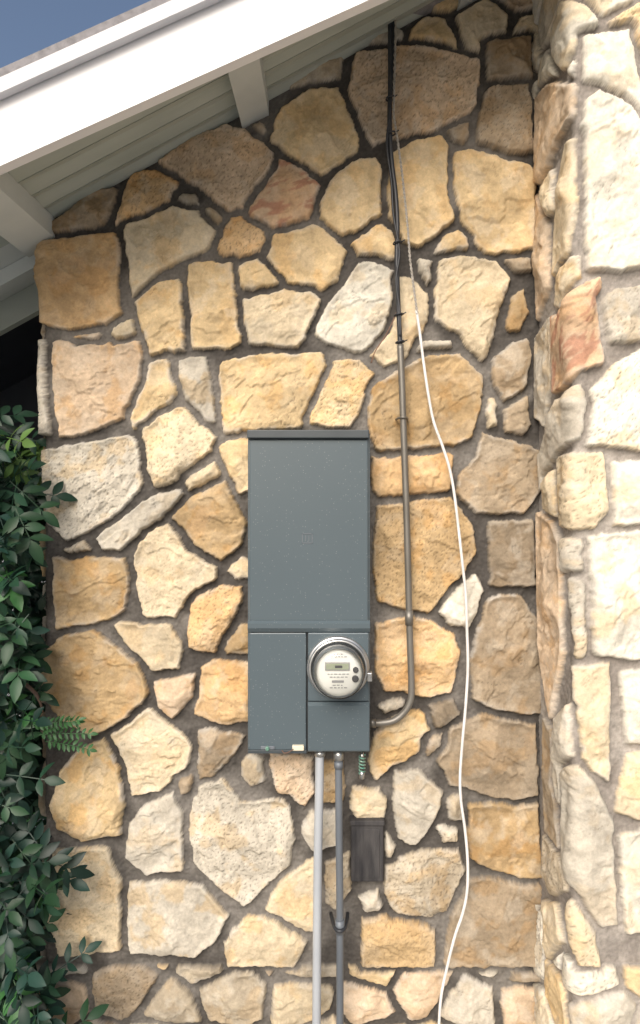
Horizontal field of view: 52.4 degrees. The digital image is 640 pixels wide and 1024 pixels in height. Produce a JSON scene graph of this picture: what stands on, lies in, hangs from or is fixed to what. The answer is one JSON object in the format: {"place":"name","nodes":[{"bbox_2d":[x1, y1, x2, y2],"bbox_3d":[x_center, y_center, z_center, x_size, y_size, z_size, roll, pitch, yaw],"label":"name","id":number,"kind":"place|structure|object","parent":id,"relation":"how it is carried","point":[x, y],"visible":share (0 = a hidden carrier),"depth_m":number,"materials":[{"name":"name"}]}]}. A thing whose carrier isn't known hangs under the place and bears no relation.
{"place":"outdoors","nodes":[
{"label":"outdoors","id":0,"kind":"place"},
{"bbox_2d":[0,373,43,488],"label":"recessed wall","id":1,"kind":"structure","parent":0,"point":[23,393],"depth_m":2.90,"materials":[{"name":"black paint"}]},
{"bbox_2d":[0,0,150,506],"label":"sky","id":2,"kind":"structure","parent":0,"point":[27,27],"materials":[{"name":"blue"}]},
{"label":"ground","id":3,"kind":"structure","parent":0,"visible":0},
{"bbox_2d":[0,581,45,934],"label":"hedge","id":4,"kind":"object","parent":3,"relation":"on","point":[30,778],"depth_m":2.73,"materials":[{"name":"green plant"}]},
{"bbox_2d":[0,405,108,1023],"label":"shrub","id":5,"kind":"object","parent":3,"relation":"on","point":[31,883],"visible":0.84,"depth_m":1.78,"materials":[{"name":"green plant"}]},
{"bbox_2d":[33,0,541,1023],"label":"stone wall","id":6,"kind":"structure","parent":3,"relation":"on","point":[207,298],"depth_m":1.93,"materials":[{"name":"beige stone"}]},
{"bbox_2d":[0,243,34,301],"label":"side soffit","id":7,"kind":"structure","parent":6,"relation":"attached to","point":[10,253],"depth_m":2.04,"materials":[{"name":"paint"}]},
{"bbox_2d":[0,255,34,294],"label":"side soffit beam","id":8,"kind":"structure","parent":7,"relation":"attached to","point":[16,273],"depth_m":2.05,"materials":[{"name":"paint"}]},
{"bbox_2d":[0,283,38,335],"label":"recess header","id":9,"kind":"object","parent":6,"relation":"attached to","point":[19,308],"depth_m":2.22},
{"bbox_2d":[0,315,41,391],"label":"recess ceiling","id":10,"kind":"structure","parent":6,"relation":"attached to","point":[18,353],"depth_m":2.64,"materials":[{"name":"black"}]},
{"bbox_2d":[0,172,54,256],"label":"lookout beam","id":11,"kind":"structure","parent":6,"relation":"attached to","point":[26,219],"depth_m":1.80,"materials":[{"name":"paint"}]},
{"bbox_2d":[0,0,443,76],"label":"roof deck","id":12,"kind":"structure","parent":6,"relation":"on","point":[99,28],"depth_m":1.50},
{"bbox_2d":[8,73,226,182],"bbox_3d":[-0.200,-1.185,1.670,4.400,2.305,0.076,0,0,0],"label":"soffit board","id":13,"kind":"object","parent":12,"relation":"attached to","point":[21,173],"depth_m":1.70,"materials":[{"name":"white paint"}]},
{"bbox_2d":[0,0,388,174],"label":"fascia board","id":14,"kind":"object","parent":12,"relation":"attached to","point":[130,79],"visible":1,"depth_m":1.52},
{"bbox_2d":[0,0,222,99],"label":"roof edge trim","id":15,"kind":"structure","parent":14,"relation":"attached to","point":[92,47],"depth_m":1.50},
{"bbox_2d":[18,0,398,195],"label":"soffit board","id":16,"kind":"object","parent":12,"relation":"attached to","point":[97,150],"depth_m":1.76,"materials":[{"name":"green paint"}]},
{"bbox_2d":[0,0,433,247],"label":"soffit board","id":17,"kind":"object","parent":12,"relation":"attached to","point":[110,179],"depth_m":1.92,"materials":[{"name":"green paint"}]},
{"bbox_2d":[392,19,468,1023],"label":"white cable","id":18,"kind":"object","parent":17,"relation":"attached to","point":[466,613],"visible":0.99,"depth_m":1.89,"materials":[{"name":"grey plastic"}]},
{"bbox_2d":[31,0,426,206],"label":"soffit board","id":19,"kind":"object","parent":12,"relation":"attached to","point":[52,193],"depth_m":1.84,"materials":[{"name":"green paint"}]},
{"bbox_2d":[228,58,268,127],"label":"lookout beam","id":20,"kind":"structure","parent":6,"relation":"attached to","point":[248,85],"depth_m":1.78,"materials":[{"name":"paint"}]},
{"bbox_2d":[247,430,369,753],"bbox_3d":[-0.032,0.224,1.881,0.345,0.907,0.138,0,0,0],"label":"electrical panel","id":21,"kind":"object","parent":6,"relation":"attached to","point":[308,540],"visible":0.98,"depth_m":1.82,"materials":[{"name":"grey metal"}]},
{"bbox_2d":[249,439,367,620],"bbox_3d":[-0.032,0.052,1.835,0.335,0.513,0.020,0,0,0],"label":"upper door","id":22,"kind":"structure","parent":21,"relation":"in","point":[317,489],"depth_m":1.82,"materials":[{"name":"grey metal"}]},
{"bbox_2d":[307,636,371,699],"bbox_3d":[0.053,0.434,1.771,0.181,0.175,0.104,0,0,0],"label":"electric meter","id":23,"kind":"object","parent":21,"relation":"attached to","point":[337,667],"visible":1,"depth_m":1.76,"materials":[{"name":"metal"}]},
{"bbox_2d":[358,752,365,778],"bbox_3d":[0.121,0.727,1.865,0.021,0.075,0.020,0,0,0],"label":"ground clamp","id":24,"kind":"object","parent":21,"relation":"attached to","point":[362,760],"visible":1,"depth_m":1.86,"materials":[{"name":"metal"}]},
{"bbox_2d":[312,752,324,1023],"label":"electrical conduit","id":25,"kind":"object","parent":6,"relation":"attached to","point":[317,885],"visible":0.97,"depth_m":1.85,"materials":[{"name":"grey metal"}]},
{"bbox_2d":[329,752,349,1023],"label":"electrical conduit","id":26,"kind":"object","parent":6,"relation":"attached to","point":[339,925],"visible":0.95,"depth_m":1.86,"materials":[{"name":"grey metal"}]},
{"bbox_2d":[349,815,384,881],"bbox_3d":[0.139,1.000,1.930,0.102,0.184,0.040,0,0,0],"label":"utility cover","id":27,"kind":"object","parent":6,"relation":"attached to","point":[367,849],"visible":0.98,"depth_m":1.91,"materials":[{"name":"grey plastic"}]},
{"bbox_2d":[371,21,406,362],"bbox_3d":[0.202,-1.025,1.899,0.106,1.174,0.029,0,0,0],"label":"service cable","id":28,"kind":"object","parent":6,"relation":"attached to","point":[393,185],"visible":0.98,"depth_m":1.89,"materials":[{"name":"black rubber"}]},
{"bbox_2d":[370,344,414,727],"bbox_3d":[0.210,0.070,1.906,0.133,1.118,0.048,0,0,0],"label":"electrical conduit","id":29,"kind":"object","parent":6,"relation":"attached to","point":[405,710],"visible":0.97,"depth_m":1.89,"materials":[{"name":"grey metal"}]},
{"bbox_2d":[457,0,475,10],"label":"lookout beam","id":30,"kind":"structure","parent":6,"relation":"attached to","point":[462,4],"depth_m":1.93,"materials":[{"name":"paint"}]},
{"bbox_2d":[531,0,639,1023],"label":"wing wall","id":31,"kind":"structure","parent":3,"relation":"on","point":[585,91],"depth_m":1.67,"materials":[{"name":"beige stone"}]}
]}

